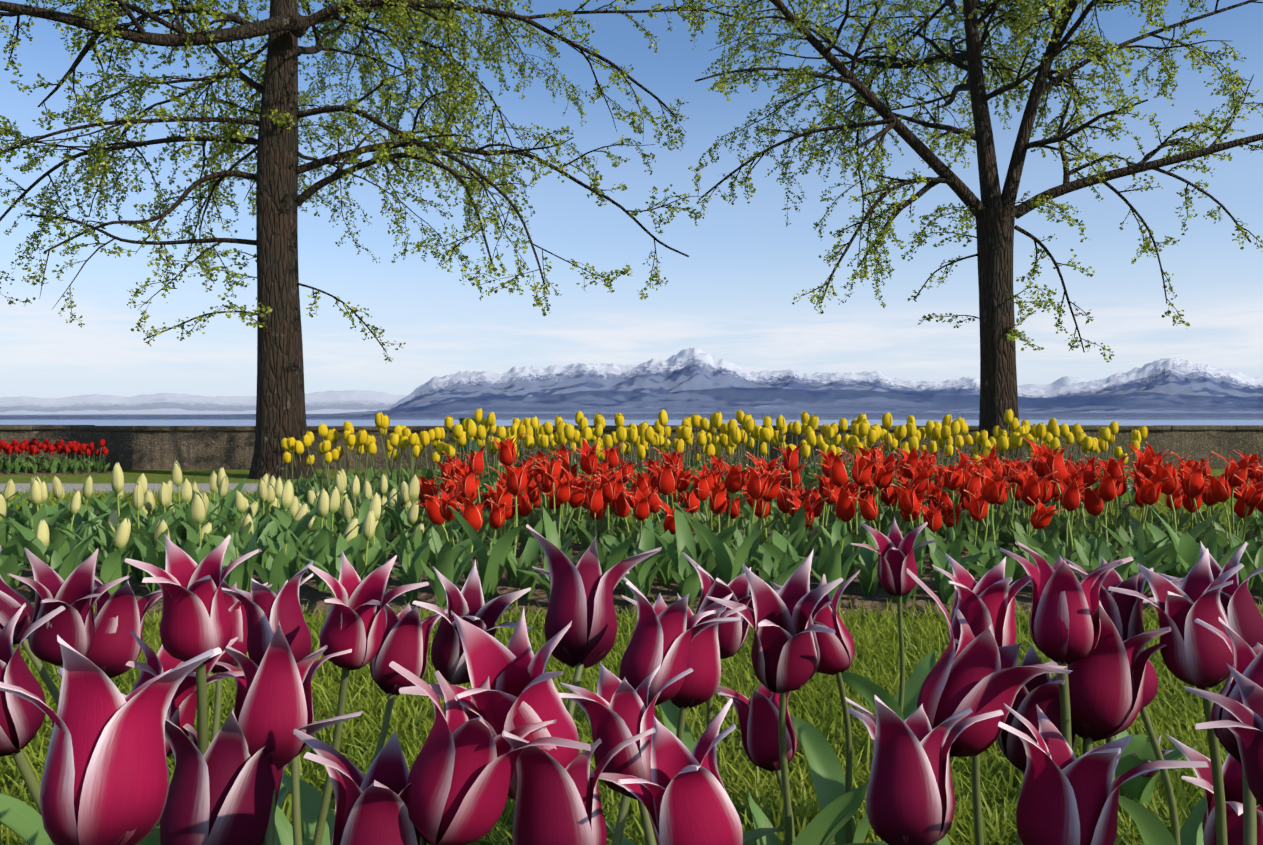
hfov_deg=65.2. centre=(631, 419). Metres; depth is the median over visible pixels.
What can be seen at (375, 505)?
cream tulip
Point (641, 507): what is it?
red tulip
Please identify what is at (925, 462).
red tulip
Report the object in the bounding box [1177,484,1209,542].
red tulip
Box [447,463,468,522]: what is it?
red tulip
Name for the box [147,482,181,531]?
cream tulip
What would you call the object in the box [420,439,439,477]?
yellow tulip
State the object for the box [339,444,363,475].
yellow tulip
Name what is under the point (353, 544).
tulip leaves
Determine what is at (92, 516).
tulip leaves
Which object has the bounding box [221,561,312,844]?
claudia tulip
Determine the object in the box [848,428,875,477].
yellow tulip
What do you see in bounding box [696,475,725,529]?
red tulip
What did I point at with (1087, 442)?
yellow tulip
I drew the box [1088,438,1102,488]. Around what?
yellow tulip
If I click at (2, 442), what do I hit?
red tulip
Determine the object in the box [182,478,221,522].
cream tulip
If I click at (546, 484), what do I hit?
red tulip
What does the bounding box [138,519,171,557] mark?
cream tulip
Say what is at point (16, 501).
tulip leaves
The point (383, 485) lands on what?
cream tulip
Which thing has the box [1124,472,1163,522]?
red tulip
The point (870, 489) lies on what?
red tulip
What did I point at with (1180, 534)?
tulip leaves
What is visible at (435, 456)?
yellow tulip
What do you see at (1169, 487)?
red tulip
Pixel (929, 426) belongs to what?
yellow tulip
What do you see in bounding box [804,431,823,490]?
yellow tulip
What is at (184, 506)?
cream tulip
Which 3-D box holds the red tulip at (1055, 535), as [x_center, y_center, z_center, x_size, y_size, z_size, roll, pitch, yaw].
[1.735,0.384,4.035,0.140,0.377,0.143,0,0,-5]
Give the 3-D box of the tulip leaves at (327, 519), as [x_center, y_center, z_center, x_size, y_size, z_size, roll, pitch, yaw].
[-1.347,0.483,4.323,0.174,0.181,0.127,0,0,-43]
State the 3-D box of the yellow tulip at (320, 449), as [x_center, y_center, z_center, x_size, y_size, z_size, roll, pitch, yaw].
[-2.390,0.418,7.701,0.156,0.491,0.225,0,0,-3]
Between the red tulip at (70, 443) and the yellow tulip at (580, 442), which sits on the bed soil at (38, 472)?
the red tulip at (70, 443)
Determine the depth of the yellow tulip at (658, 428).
7.23 m
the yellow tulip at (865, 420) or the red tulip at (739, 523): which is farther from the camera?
the yellow tulip at (865, 420)
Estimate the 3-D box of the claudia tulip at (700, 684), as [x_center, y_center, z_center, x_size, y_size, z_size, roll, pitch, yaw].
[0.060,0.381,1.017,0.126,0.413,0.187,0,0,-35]
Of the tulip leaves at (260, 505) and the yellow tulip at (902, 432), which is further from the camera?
the yellow tulip at (902, 432)
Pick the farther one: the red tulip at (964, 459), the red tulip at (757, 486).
the red tulip at (964, 459)
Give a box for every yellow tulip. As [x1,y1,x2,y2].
[269,452,295,486]
[281,438,296,490]
[287,437,308,492]
[288,449,296,490]
[293,455,314,488]
[294,440,312,503]
[302,434,326,488]
[306,431,322,481]
[306,439,330,495]
[312,429,331,483]
[317,423,334,491]
[318,442,323,463]
[320,452,334,493]
[325,446,342,480]
[331,429,352,476]
[331,449,338,474]
[333,433,355,495]
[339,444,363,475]
[343,429,350,473]
[344,421,374,481]
[347,428,367,500]
[347,433,372,485]
[352,434,373,493]
[353,435,375,487]
[353,447,385,482]
[356,445,364,474]
[361,442,381,497]
[362,455,378,488]
[371,449,398,494]
[375,412,396,483]
[375,414,402,477]
[375,433,399,500]
[377,427,398,476]
[377,439,401,475]
[387,435,407,503]
[394,425,410,487]
[398,433,417,484]
[400,424,418,476]
[401,437,425,482]
[401,444,436,486]
[402,427,424,478]
[402,440,426,482]
[409,431,436,482]
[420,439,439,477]
[420,446,424,477]
[428,429,440,482]
[432,451,439,488]
[434,427,440,481]
[436,441,445,487]
[437,415,452,476]
[439,442,457,501]
[440,427,444,463]
[452,424,462,505]
[456,432,466,464]
[462,408,490,475]
[462,419,467,456]
[465,418,471,462]
[466,420,484,503]
[473,435,481,481]
[476,424,493,493]
[477,438,493,500]
[478,419,493,475]
[483,412,498,475]
[483,436,493,475]
[483,439,502,476]
[484,423,504,471]
[484,437,501,489]
[488,434,515,490]
[489,426,505,479]
[489,450,497,470]
[492,438,506,478]
[497,427,510,470]
[505,425,517,474]
[511,417,519,468]
[513,424,525,499]
[514,419,523,466]
[519,422,540,466]
[522,434,533,494]
[523,417,530,426]
[525,425,532,435]
[530,416,540,487]
[534,424,547,465]
[536,434,542,454]
[539,435,550,511]
[543,421,552,456]
[550,439,556,458]
[554,431,558,448]
[555,416,570,465]
[555,420,565,461]
[558,431,566,445]
[564,424,574,513]
[571,442,575,457]
[573,429,582,475]
[574,411,583,465]
[578,413,601,473]
[579,417,587,479]
[579,438,586,449]
[582,426,590,504]
[590,430,598,462]
[591,424,602,474]
[594,444,601,457]
[595,416,605,448]
[599,449,612,511]
[603,434,612,448]
[611,431,617,470]
[615,414,628,487]
[616,426,628,515]
[617,435,647,488]
[618,443,626,484]
[624,442,631,461]
[626,428,637,491]
[627,427,636,478]
[628,423,636,469]
[628,444,645,484]
[632,427,645,474]
[632,436,647,477]
[633,421,648,474]
[637,426,653,473]
[644,433,659,496]
[654,420,662,465]
[658,409,683,471]
[659,435,664,460]
[663,439,670,452]
[665,426,670,454]
[670,424,691,509]
[675,439,692,507]
[676,425,698,505]
[682,418,699,473]
[683,415,706,469]
[683,416,691,470]
[684,438,699,492]
[686,427,700,469]
[686,430,704,470]
[690,413,699,473]
[693,432,711,470]
[697,432,710,514]
[698,413,713,468]
[700,417,709,465]
[702,411,721,467]
[702,424,715,465]
[705,443,714,468]
[707,433,727,479]
[711,435,718,444]
[714,443,720,456]
[721,444,733,480]
[722,422,742,477]
[723,419,737,478]
[726,434,735,499]
[727,415,750,464]
[730,427,746,512]
[734,425,758,465]
[736,410,744,469]
[740,430,755,467]
[742,437,753,470]
[743,419,754,494]
[745,413,751,467]
[747,424,761,468]
[749,433,754,467]
[753,416,771,461]
[759,427,781,505]
[760,442,766,459]
[766,425,773,462]
[771,436,780,462]
[774,430,782,460]
[775,433,785,472]
[776,415,800,474]
[778,423,786,489]
[785,444,811,484]
[788,422,793,442]
[792,421,804,481]
[799,439,819,481]
[800,444,818,491]
[801,411,815,471]
[802,423,807,490]
[803,425,822,477]
[804,415,818,485]
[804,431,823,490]
[804,443,828,500]
[811,441,824,472]
[816,434,822,458]
[816,437,832,466]
[817,456,822,498]
[820,424,827,467]
[823,424,830,474]
[826,426,848,465]
[827,445,849,510]
[830,422,850,472]
[834,434,846,469]
[839,418,847,458]
[842,434,851,478]
[843,413,865,468]
[845,422,859,468]
[846,423,855,478]
[847,435,858,481]
[847,436,856,481]
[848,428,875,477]
[849,441,863,512]
[858,421,868,442]
[861,418,870,446]
[871,425,879,475]
[873,423,896,472]
[880,428,885,452]
[882,412,898,509]
[883,432,895,472]
[890,438,896,451]
[894,425,900,455]
[897,424,906,463]
[901,442,909,454]
[907,415,915,424]
[907,422,916,436]
[908,435,924,511]
[915,429,920,440]
[919,427,925,456]
[919,444,925,454]
[925,420,946,480]
[926,440,936,504]
[932,426,940,485]
[933,414,951,476]
[934,421,940,464]
[937,425,954,467]
[938,437,946,469]
[940,425,950,491]
[945,444,952,494]
[946,436,952,445]
[947,423,966,466]
[948,419,960,505]
[955,435,963,489]
[957,417,964,493]
[964,434,973,453]
[970,447,977,455]
[971,453,980,464]
[973,431,979,446]
[979,429,987,453]
[982,438,989,448]
[982,446,990,507]
[989,436,996,447]
[993,425,1001,457]
[998,435,1011,510]
[1001,431,1019,506]
[1004,409,1013,457]
[1008,444,1017,450]
[1010,417,1019,461]
[1015,426,1024,462]
[1016,437,1022,457]
[1019,433,1038,501]
[1021,419,1030,459]
[1022,425,1028,463]
[1024,433,1033,464]
[1026,446,1033,507]
[1031,424,1037,444]
[1035,423,1045,508]
[1044,432,1052,443]
[1047,418,1056,446]
[1050,424,1059,437]
[1050,437,1062,508]
[1060,423,1068,458]
[1065,432,1073,465]
[1071,423,1080,460]
[1075,432,1085,462]
[1079,436,1092,510]
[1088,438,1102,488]
[1094,440,1098,489]
[1098,438,1129,477]
[1099,427,1108,459]
[1099,427,1110,510]
[1107,434,1114,456]
[1109,421,1131,476]
[1111,453,1132,508]
[1114,446,1132,505]
[1124,429,1140,486]
[1127,439,1139,507]
[1132,425,1147,480]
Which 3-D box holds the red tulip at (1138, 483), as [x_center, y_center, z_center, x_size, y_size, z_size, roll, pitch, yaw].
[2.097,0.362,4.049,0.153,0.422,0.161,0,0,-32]
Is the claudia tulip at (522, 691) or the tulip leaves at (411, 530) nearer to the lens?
the claudia tulip at (522, 691)
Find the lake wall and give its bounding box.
[0,425,1262,469]
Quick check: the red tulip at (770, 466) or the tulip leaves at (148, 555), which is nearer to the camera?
the tulip leaves at (148, 555)
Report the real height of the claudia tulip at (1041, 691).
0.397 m
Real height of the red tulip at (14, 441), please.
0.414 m
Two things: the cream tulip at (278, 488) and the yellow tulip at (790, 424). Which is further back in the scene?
the yellow tulip at (790, 424)
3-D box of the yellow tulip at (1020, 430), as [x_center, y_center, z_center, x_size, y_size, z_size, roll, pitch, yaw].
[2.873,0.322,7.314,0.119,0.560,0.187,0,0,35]
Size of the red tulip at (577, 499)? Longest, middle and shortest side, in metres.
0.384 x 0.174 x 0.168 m
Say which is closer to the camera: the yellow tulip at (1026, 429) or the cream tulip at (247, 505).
the cream tulip at (247, 505)
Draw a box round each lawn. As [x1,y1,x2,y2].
[0,469,1234,844]
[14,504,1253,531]
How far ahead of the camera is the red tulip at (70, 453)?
13.05 m
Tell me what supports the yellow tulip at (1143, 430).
on the yellow bed soil at (538, 509)
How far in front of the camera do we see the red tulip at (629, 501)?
4.35 m
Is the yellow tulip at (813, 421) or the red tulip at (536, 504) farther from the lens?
the yellow tulip at (813, 421)
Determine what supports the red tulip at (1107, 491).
on the bed soil at (310, 592)
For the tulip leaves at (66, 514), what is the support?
on the bed soil at (310, 592)
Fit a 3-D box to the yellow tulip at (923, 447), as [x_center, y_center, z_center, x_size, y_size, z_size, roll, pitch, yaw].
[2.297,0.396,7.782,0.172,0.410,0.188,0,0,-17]
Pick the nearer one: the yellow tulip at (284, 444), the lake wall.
the yellow tulip at (284, 444)
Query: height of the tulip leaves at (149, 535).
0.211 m
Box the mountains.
[406,347,1262,399]
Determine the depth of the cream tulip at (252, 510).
4.34 m
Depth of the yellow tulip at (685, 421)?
7.20 m
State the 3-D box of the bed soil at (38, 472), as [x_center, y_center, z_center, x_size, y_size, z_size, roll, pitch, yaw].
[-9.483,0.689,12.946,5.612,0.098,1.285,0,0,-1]
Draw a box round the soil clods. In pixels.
[16,501,1256,622]
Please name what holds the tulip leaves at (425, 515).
on the bed soil at (310, 592)
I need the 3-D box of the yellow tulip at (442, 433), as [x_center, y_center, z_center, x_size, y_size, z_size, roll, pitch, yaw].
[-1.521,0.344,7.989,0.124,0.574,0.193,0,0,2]
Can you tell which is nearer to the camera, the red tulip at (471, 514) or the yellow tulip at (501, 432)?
the red tulip at (471, 514)
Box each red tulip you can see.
[0,440,4,470]
[0,442,8,470]
[4,449,12,468]
[5,443,21,471]
[5,447,15,474]
[11,439,25,461]
[11,439,28,462]
[12,442,19,461]
[12,445,26,473]
[16,448,23,471]
[20,442,29,472]
[25,445,31,468]
[27,444,38,471]
[27,451,33,471]
[29,438,45,463]
[31,447,38,473]
[36,447,51,472]
[36,448,42,469]
[37,442,42,465]
[39,439,52,461]
[39,444,55,470]
[46,444,58,472]
[49,451,57,472]
[54,439,67,469]
[57,444,72,467]
[57,448,63,470]
[61,441,76,471]
[62,447,74,472]
[67,449,73,470]
[71,445,79,471]
[76,443,87,467]
[78,448,85,470]
[81,443,93,470]
[84,442,93,466]
[84,448,92,471]
[87,446,97,470]
[91,439,105,471]
[95,449,99,470]
[100,447,105,470]
[102,448,109,471]
[415,488,465,545]
[417,482,440,522]
[418,475,443,528]
[424,481,451,519]
[425,488,463,574]
[433,458,463,480]
[434,475,460,513]
[443,451,466,463]
[443,472,467,546]
[443,476,483,534]
[445,467,481,553]
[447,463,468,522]
[450,455,468,533]
[450,498,494,579]
[453,467,489,512]
[455,474,488,540]
[459,445,488,527]
[479,485,503,531]
[482,498,518,552]
[484,481,512,539]
[488,466,506,485]
[490,491,514,539]
[491,432,526,548]
[497,476,505,488]
[499,460,542,585]
[502,465,538,541]
[512,487,544,550]
[516,456,534,525]
[518,472,540,532]
[518,479,540,535]
[528,449,553,516]
[530,483,542,522]
[531,460,561,537]
[533,469,541,517]
[536,487,568,517]
[537,454,566,529]
[540,479,565,517]
[542,455,579,533]
[545,472,579,545]
[549,443,576,513]
[553,465,599,553]
[562,477,584,534]
[568,474,585,530]
[568,480,587,543]
[572,483,608,558]
[574,437,609,537]
[577,468,615,535]
[577,472,592,516]
[577,489,615,554]
[579,463,615,539]
[595,460,612,522]
[595,471,630,557]
[596,441,624,523]
[597,464,624,537]
[597,478,631,540]
[609,456,643,527]
[610,487,643,553]
[623,487,657,553]
[625,484,637,533]
[627,471,663,536]
[629,486,665,532]
[632,471,649,525]
[641,457,669,527]
[643,462,677,547]
[643,471,659,525]
[646,465,681,531]
[653,447,682,518]
[656,464,690,525]
[659,448,692,524]
[659,499,696,556]
[666,462,697,544]
[672,491,689,518]
[673,489,702,537]
[682,471,720,532]
[694,462,718,531]
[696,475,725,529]
[696,486,739,536]
[699,464,725,529]
[707,454,731,520]
[708,492,741,538]
[712,479,731,531]
[714,459,758,535]
[723,495,749,551]
[730,464,784,548]
[738,478,773,537]
[740,454,776,531]
[740,477,755,519]
[742,488,777,552]
[744,452,780,533]
[744,466,776,532]
[755,465,790,568]
[770,468,789,528]
[771,485,802,534]
[773,443,804,530]
[777,462,806,524]
[779,486,815,538]
[781,486,816,528]
[787,482,815,517]
[787,493,827,556]
[807,493,834,539]
[809,473,835,530]
[810,487,820,521]
[814,473,852,555]
[816,449,847,552]
[816,454,859,568]
[823,486,865,552]
[827,480,854,527]
[841,449,881,543]
[844,483,867,534]
[849,488,883,529]
[852,484,860,532]
[853,438,893,533]
[859,449,904,541]
[861,476,880,528]
[862,456,901,538]
[866,474,897,521]
[867,443,891,512]
[875,489,897,520]
[880,451,906,512]
[885,446,933,531]
[889,479,927,575]
[892,483,932,537]
[894,475,923,518]
[895,473,908,486]
[898,483,923,534]
[900,483,920,526]
[903,461,932,555]
[905,463,942,534]
[908,453,936,526]
[915,501,947,570]
[918,448,948,514]
[920,481,944,549]
[926,490,962,553]
[931,462,969,552]
[932,465,946,527]
[935,483,947,539]
[936,502,966,542]
[942,448,982,538]
[947,468,1002,550]
[947,490,971,533]
[959,468,980,537]
[962,471,1000,540]
[964,466,990,537]
[964,489,988,578]
[967,460,1010,547]
[968,443,1019,549]
[974,457,1008,548]
[975,512,990,531]
[977,463,1025,558]
[993,486,1008,517]
[997,487,1014,519]
[1000,456,1031,542]
[1001,456,1029,522]
[1002,458,1032,532]
[1003,461,1025,527]
[1005,482,1029,515]
[1008,475,1028,516]
[1011,468,1057,572]
[1012,497,1063,581]
[1014,436,1064,545]
[1021,460,1052,537]
[1026,473,1056,540]
[1027,444,1084,572]
[1029,445,1068,534]
[1038,495,1066,531]
[1040,480,1065,552]
[1049,502,1071,517]
[1051,478,1089,570]
[1052,500,1077,543]
[1058,461,1097,549]
[1064,455,1099,537]
[1065,453,1081,523]
[1065,461,1095,534]
[1069,455,1102,521]
[1076,474,1099,538]
[1080,462,1102,530]
[1080,484,1122,544]
[1090,452,1132,554]
[1093,467,1128,547]
[1096,472,1128,523]
[1098,476,1134,535]
[1103,473,1133,532]
[1116,468,1179,548]
[1123,460,1166,545]
[1124,442,1177,525]
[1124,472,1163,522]
[1125,470,1161,526]
[1126,443,1168,542]
[1131,483,1145,521]
[1144,455,1190,533]
[1148,489,1184,544]
[1151,453,1171,523]
[1159,451,1208,534]
[1162,487,1187,537]
[1167,478,1190,523]
[1170,482,1190,522]
[1176,463,1212,537]
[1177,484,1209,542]
[1178,463,1216,532]
[1179,485,1227,532]
[1187,452,1222,519]
[1193,500,1219,524]
[1198,476,1213,521]
[1201,469,1240,554]
[1202,480,1223,546]
[1203,474,1225,528]
[1212,451,1257,542]
[1219,469,1260,541]
[1226,474,1262,543]
[1233,450,1262,530]
[1234,488,1254,539]
[1237,487,1262,543]
[1245,478,1262,528]
[1246,464,1261,532]
[1248,464,1262,482]
[1253,511,1262,534]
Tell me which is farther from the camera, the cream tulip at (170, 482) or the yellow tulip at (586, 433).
the yellow tulip at (586, 433)
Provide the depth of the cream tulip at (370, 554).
3.35 m
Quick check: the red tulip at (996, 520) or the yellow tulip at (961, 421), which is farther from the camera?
the yellow tulip at (961, 421)
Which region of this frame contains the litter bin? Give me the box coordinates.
[459,417,486,462]
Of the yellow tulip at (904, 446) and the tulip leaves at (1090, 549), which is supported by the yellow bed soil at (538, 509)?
the yellow tulip at (904, 446)
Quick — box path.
[0,485,1254,513]
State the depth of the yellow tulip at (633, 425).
7.71 m
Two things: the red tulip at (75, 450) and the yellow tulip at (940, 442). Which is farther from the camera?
the red tulip at (75, 450)
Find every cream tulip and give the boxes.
[0,494,16,548]
[0,518,14,529]
[4,478,29,511]
[7,477,66,527]
[21,476,70,529]
[27,476,66,507]
[35,520,61,548]
[41,480,70,505]
[55,488,108,545]
[67,517,134,586]
[82,474,121,517]
[93,490,126,507]
[93,509,134,547]
[99,463,131,526]
[122,505,149,521]
[130,481,166,543]
[132,489,166,526]
[136,473,178,534]
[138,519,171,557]
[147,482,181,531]
[156,501,190,526]
[157,478,182,511]
[158,482,185,544]
[170,522,218,540]
[172,460,182,508]
[178,493,221,533]
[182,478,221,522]
[182,482,206,504]
[185,491,206,549]
[209,470,232,505]
[209,490,259,537]
[215,492,219,501]
[216,467,225,509]
[218,474,235,512]
[224,501,262,529]
[226,478,267,531]
[227,513,256,544]
[235,497,266,515]
[246,472,281,503]
[248,483,274,523]
[267,476,303,520]
[269,475,282,506]
[269,502,319,534]
[270,497,279,506]
[271,495,298,518]
[275,487,329,574]
[277,479,293,533]
[307,489,315,506]
[307,510,323,535]
[323,486,363,541]
[327,516,368,561]
[333,497,352,533]
[334,471,358,534]
[339,469,362,512]
[340,478,371,517]
[351,475,359,511]
[351,491,363,511]
[351,496,388,525]
[353,494,392,524]
[355,510,390,580]
[361,473,387,517]
[368,493,413,571]
[370,487,403,537]
[375,518,390,552]
[381,480,420,543]
[387,499,418,520]
[387,523,430,546]
[397,500,418,541]
[406,475,430,530]
[431,492,460,541]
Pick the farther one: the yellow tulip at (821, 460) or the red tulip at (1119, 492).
the yellow tulip at (821, 460)
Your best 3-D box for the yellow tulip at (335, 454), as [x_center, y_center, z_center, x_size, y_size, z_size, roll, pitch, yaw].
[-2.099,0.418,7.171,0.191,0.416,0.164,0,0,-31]
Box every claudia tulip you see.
[0,546,59,705]
[0,547,129,844]
[0,603,64,815]
[0,635,221,844]
[85,576,161,844]
[121,693,362,844]
[125,534,261,755]
[126,630,244,755]
[211,580,302,844]
[215,622,351,844]
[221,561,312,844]
[282,603,447,844]
[293,729,426,844]
[308,550,428,844]
[389,661,590,844]
[399,608,578,799]
[412,560,532,844]
[502,728,655,844]
[526,524,661,718]
[559,662,692,844]
[589,698,742,844]
[604,593,786,844]
[611,576,742,844]
[660,552,778,752]
[706,549,867,844]
[717,683,887,844]
[770,570,870,844]
[841,516,936,720]
[845,695,1003,844]
[907,568,1071,756]
[932,553,1030,844]
[955,639,1074,844]
[998,703,1208,844]
[1000,541,1133,748]
[1045,659,1206,844]
[1055,601,1170,754]
[1063,556,1185,781]
[1108,548,1243,844]
[1115,730,1196,818]
[1143,541,1262,755]
[1166,734,1262,844]
[1184,664,1262,808]
[1194,617,1262,844]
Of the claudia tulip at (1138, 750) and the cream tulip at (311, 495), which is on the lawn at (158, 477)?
the claudia tulip at (1138, 750)
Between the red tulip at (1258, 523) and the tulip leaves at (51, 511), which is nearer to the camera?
the tulip leaves at (51, 511)
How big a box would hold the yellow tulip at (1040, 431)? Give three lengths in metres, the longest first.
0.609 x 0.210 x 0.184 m
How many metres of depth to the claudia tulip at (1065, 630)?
0.74 m
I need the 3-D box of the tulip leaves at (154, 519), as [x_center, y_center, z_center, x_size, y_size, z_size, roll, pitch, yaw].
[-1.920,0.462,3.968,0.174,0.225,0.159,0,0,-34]
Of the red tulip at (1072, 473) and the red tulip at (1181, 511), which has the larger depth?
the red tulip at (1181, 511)
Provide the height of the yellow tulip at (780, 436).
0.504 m
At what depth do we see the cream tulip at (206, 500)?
3.92 m
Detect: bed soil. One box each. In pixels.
[0,469,111,474]
[16,529,1262,619]
[352,494,1133,519]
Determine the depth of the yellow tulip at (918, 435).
7.19 m
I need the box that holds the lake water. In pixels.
[0,420,1262,427]
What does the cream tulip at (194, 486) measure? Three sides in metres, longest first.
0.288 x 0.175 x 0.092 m
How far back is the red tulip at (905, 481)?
4.77 m
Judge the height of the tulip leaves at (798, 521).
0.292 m
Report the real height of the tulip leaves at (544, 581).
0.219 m
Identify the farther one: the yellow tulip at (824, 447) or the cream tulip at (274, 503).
the yellow tulip at (824, 447)
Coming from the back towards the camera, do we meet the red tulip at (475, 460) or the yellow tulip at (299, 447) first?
the yellow tulip at (299, 447)
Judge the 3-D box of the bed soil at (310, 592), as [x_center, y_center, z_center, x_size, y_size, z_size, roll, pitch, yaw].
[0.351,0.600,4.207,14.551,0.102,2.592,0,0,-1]
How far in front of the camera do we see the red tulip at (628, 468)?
4.73 m
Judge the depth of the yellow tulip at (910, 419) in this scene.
7.04 m
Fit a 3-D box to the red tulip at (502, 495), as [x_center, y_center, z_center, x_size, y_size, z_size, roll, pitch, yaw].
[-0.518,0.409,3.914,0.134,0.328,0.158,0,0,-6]
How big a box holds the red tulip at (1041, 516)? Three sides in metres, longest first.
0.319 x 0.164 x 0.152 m
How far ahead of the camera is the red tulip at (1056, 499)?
4.24 m
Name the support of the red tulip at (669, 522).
on the bed soil at (310, 592)
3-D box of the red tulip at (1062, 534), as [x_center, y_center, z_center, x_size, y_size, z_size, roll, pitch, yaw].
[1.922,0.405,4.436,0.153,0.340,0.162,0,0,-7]
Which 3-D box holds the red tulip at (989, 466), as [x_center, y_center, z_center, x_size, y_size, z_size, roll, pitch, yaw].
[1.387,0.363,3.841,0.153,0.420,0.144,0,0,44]
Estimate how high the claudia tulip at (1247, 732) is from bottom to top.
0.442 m
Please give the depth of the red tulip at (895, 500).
4.78 m
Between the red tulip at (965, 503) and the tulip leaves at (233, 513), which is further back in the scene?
the tulip leaves at (233, 513)
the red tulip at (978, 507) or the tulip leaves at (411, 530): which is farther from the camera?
the tulip leaves at (411, 530)
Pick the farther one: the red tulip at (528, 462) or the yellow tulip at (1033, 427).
the yellow tulip at (1033, 427)
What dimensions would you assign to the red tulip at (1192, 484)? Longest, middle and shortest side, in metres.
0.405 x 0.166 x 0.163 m
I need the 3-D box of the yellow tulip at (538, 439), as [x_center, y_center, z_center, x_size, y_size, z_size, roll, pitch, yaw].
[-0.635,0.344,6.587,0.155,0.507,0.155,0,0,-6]
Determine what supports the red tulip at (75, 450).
on the bed soil at (38, 472)
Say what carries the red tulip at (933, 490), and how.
on the bed soil at (310, 592)
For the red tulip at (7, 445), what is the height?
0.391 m
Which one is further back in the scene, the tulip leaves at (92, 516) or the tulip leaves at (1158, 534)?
the tulip leaves at (92, 516)
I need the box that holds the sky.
[0,0,1262,419]
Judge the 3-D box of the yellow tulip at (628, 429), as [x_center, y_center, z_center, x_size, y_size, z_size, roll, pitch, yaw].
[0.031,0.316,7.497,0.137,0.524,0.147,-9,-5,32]
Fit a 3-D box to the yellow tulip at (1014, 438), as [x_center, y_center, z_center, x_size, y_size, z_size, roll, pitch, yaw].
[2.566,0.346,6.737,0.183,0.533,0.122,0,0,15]
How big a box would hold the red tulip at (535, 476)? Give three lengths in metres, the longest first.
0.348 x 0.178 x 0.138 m
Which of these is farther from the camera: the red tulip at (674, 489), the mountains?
the mountains
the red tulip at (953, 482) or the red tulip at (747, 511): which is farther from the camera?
the red tulip at (747, 511)
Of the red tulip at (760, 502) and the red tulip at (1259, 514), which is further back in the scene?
the red tulip at (1259, 514)
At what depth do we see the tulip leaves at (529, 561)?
3.21 m
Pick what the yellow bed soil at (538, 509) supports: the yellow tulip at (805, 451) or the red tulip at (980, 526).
the yellow tulip at (805, 451)
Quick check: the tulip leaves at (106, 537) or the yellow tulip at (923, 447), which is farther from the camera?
the yellow tulip at (923, 447)
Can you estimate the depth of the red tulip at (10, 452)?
12.52 m
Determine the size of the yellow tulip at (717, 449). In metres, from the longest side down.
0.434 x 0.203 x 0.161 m
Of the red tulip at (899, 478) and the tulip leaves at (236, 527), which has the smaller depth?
the tulip leaves at (236, 527)
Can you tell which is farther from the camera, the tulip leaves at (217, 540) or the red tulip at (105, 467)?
the red tulip at (105, 467)
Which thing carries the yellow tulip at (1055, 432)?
on the yellow bed soil at (538, 509)

